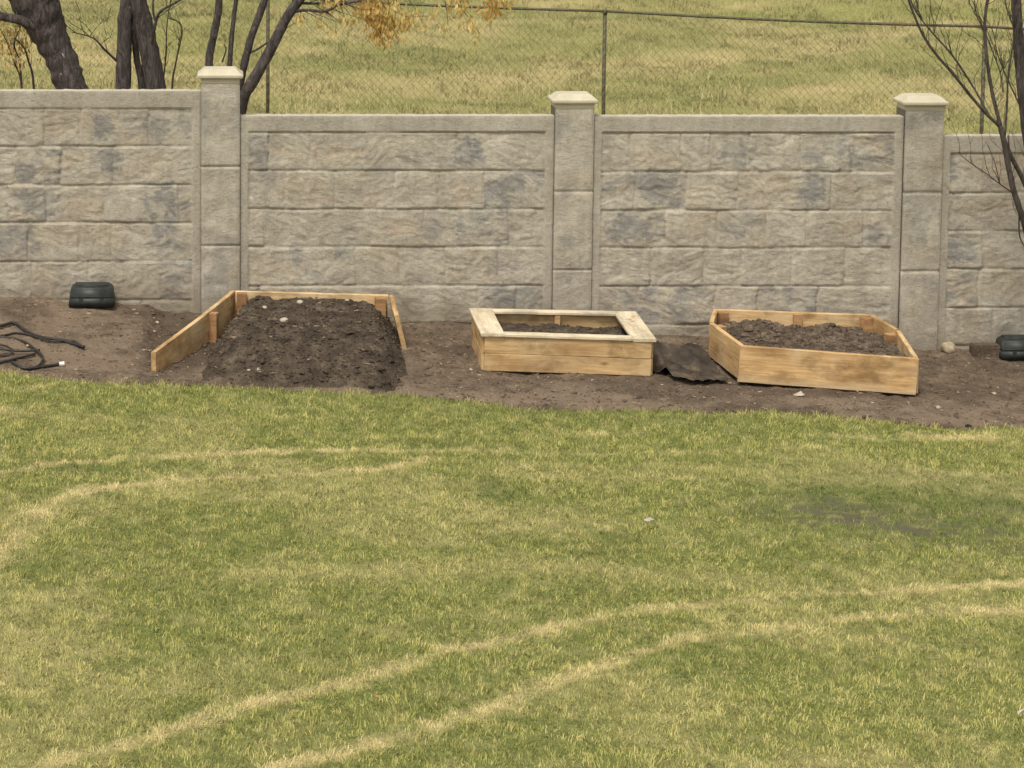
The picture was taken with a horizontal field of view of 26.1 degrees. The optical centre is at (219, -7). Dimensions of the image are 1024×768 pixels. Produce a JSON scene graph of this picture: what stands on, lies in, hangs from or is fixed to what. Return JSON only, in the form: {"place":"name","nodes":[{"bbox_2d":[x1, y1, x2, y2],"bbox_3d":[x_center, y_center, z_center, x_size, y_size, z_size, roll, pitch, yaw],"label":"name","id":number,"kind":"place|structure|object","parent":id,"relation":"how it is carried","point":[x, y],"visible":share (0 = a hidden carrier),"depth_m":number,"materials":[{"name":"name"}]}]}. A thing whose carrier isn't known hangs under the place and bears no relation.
{"place":"outdoors","nodes":[
{"label":"outdoors","id":0,"kind":"place"},
{"bbox_2d":[0,366,1023,767],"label":"lawn","id":1,"kind":"structure","parent":0,"point":[902,529],"depth_m":12.59,"materials":[{"name":"green plant"}]},
{"bbox_2d":[0,297,1023,430],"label":"garden bed ground","id":2,"kind":"structure","parent":0,"point":[50,314],"depth_m":17.28,"materials":[{"name":"soil"}]},
{"bbox_2d":[0,321,84,369],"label":"drip tubing","id":3,"kind":"object","parent":2,"relation":"on","point":[49,339],"visible":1,"depth_m":17.29,"materials":[{"name":"black plastic"}]},
{"bbox_2d":[69,282,114,306],"bbox_3d":[-1.100,2.578,18.701,0.391,0.180,0.221,0,5,0],"label":"utility box","id":4,"kind":"object","parent":2,"relation":"on","point":[92,294],"visible":1,"depth_m":18.61,"materials":[{"name":"black plastic"}]},
{"bbox_2d":[151,290,406,371],"bbox_3d":[0.346,2.768,18.030,2.625,0.372,1.246,-3,6,-28],"label":"open garden bed","id":5,"kind":"object","parent":2,"relation":"on","point":[207,326],"visible":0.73,"depth_m":17.97,"materials":[{"name":"brown wood"}]},
{"bbox_2d":[201,295,407,393],"bbox_3d":[0.767,2.840,17.614,2.072,0.442,1.925,0,5,0],"label":"soil heap","id":6,"kind":"object","parent":2,"relation":"on","point":[323,342],"visible":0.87,"depth_m":17.18,"materials":[{"name":"brown soil"}]},
{"bbox_2d":[280,317,287,321],"bbox_3d":[0.522,2.665,17.755,0.073,0.048,0.056,0,5,0],"label":"pebble","id":7,"kind":"object","parent":6,"relation":"on","point":[283,319],"visible":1,"depth_m":17.73,"materials":[{"name":"beige stone"}]},
{"bbox_2d":[0,66,1023,349],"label":"stone wall","id":8,"kind":"structure","parent":2,"relation":"on","point":[208,196],"depth_m":18.77,"materials":[{"name":"concrete"}]},
{"bbox_2d":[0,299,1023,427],"bbox_3d":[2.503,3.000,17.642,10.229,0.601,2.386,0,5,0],"label":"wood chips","id":9,"kind":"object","parent":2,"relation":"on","point":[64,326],"visible":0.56,"depth_m":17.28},
{"bbox_2d":[469,308,655,375],"bbox_3d":[2.795,2.854,17.866,1.420,0.375,0.950,0,5,0],"label":"capped planter box","id":10,"kind":"object","parent":2,"relation":"on","point":[495,347],"visible":0.96,"depth_m":17.46,"materials":[{"name":"brown wood"}]},
{"bbox_2d":[498,321,627,334],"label":"soil","id":11,"kind":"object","parent":10,"relation":"in","point":[543,328],"visible":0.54,"depth_m":18.04,"materials":[{"name":"brown soil"}]},
{"bbox_2d":[652,340,727,380],"bbox_3d":[3.787,3.010,17.700,0.556,0.215,1.228,0,5,0],"label":"landscape fabric","id":12,"kind":"object","parent":2,"relation":"on","point":[675,360],"visible":0.94,"depth_m":17.86,"materials":[{"name":"black fabric"}]},
{"bbox_2d":[793,391,803,395],"bbox_3d":[4.570,3.157,17.186,0.085,0.033,0.071,-4,7,-36],"label":"plastic scrap","id":13,"kind":"object","parent":2,"relation":"on","point":[800,393],"visible":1,"depth_m":17.18,"materials":[{"name":"white plastic"}]},
{"bbox_2d":[709,309,918,394],"bbox_3d":[4.898,2.946,17.987,1.584,0.374,1.362,0,5,0],"label":"six sided garden bed","id":14,"kind":"object","parent":2,"relation":"on","point":[739,361],"visible":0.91,"depth_m":17.39,"materials":[{"name":"brown wood"}]},
{"bbox_2d":[717,318,907,356],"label":"soil","id":15,"kind":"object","parent":14,"relation":"in","point":[832,337],"visible":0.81,"depth_m":18.10,"materials":[{"name":"brown soil"}]},
{"bbox_2d":[940,342,954,353],"bbox_3d":[6.282,3.054,18.758,0.128,0.115,0.111,0,5,0],"label":"rock","id":16,"kind":"object","parent":2,"relation":"on","point":[947,347],"visible":1,"depth_m":18.73,"materials":[{"name":"beige stone"}]},
{"bbox_2d":[902,0,1023,247],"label":"bare tree","id":17,"kind":"object","parent":2,"relation":"on","point":[1017,44],"visible":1,"depth_m":17.83,"materials":[{"name":"brown plant"}]},
{"bbox_2d":[969,343,999,357],"bbox_3d":[6.605,3.091,18.781,0.240,0.140,0.120,0,5,0],"label":"stone block","id":18,"kind":"object","parent":2,"relation":"on","point":[981,350],"depth_m":18.72,"materials":[{"name":"stone"}]},
{"bbox_2d":[995,335,1023,359],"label":"utility box","id":19,"kind":"object","parent":2,"relation":"on","point":[1011,347],"visible":1,"depth_m":18.66,"materials":[{"name":"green plastic"}]},
{"bbox_2d":[0,0,1023,133],"bbox_3d":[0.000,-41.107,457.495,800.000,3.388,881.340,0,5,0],"label":"field","id":20,"kind":"structure","parent":0,"point":[171,52],"depth_m":29.75,"materials":[{"name":"green plant"}]},
{"bbox_2d":[0,13,32,88],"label":"young sapling","id":21,"kind":"object","parent":20,"relation":"on","point":[11,49],"visible":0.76,"depth_m":20.73,"materials":[{"name":"brown plant"}]},
{"bbox_2d":[2,27,45,88],"bbox_3d":[-1.849,1.114,20.647,0.416,1.833,0.297,0,5,0],"label":"young sapling","id":22,"kind":"object","parent":20,"relation":"on","point":[29,64],"visible":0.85,"depth_m":20.60,"materials":[{"name":"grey plant"}]},
{"bbox_2d":[0,0,88,88],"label":"leaning tree","id":23,"kind":"object","parent":20,"relation":"on","point":[42,24],"visible":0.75,"depth_m":20.10,"materials":[{"name":"brown plant"}]},
{"bbox_2d":[51,0,185,88],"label":"twin trunk tree","id":24,"kind":"object","parent":20,"relation":"on","point":[136,34],"visible":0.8,"depth_m":20.34,"materials":[{"name":"brown plant"}]},
{"bbox_2d":[159,0,172,76],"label":"young sapling","id":25,"kind":"object","parent":20,"relation":"on","point":[166,52],"visible":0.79,"depth_m":20.93,"materials":[{"name":"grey plant"}]},
{"bbox_2d":[164,5,183,88],"bbox_3d":[-0.447,1.076,20.712,0.169,2.004,0.330,-2,6,-18],"label":"young sapling","id":26,"kind":"object","parent":20,"relation":"on","point":[179,41],"visible":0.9,"depth_m":20.64,"materials":[{"name":"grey plant"}]},
{"bbox_2d":[205,0,524,113],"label":"multi stem tree","id":27,"kind":"object","parent":20,"relation":"on","point":[367,15],"visible":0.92,"depth_m":20.04,"materials":[{"name":"brown plant"}]},
{"bbox_2d":[0,0,1023,133],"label":"chain link fence","id":28,"kind":"object","parent":20,"relation":"on","point":[604,12],"visible":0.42,"depth_m":20.74,"materials":[{"name":"metal"}]}
]}

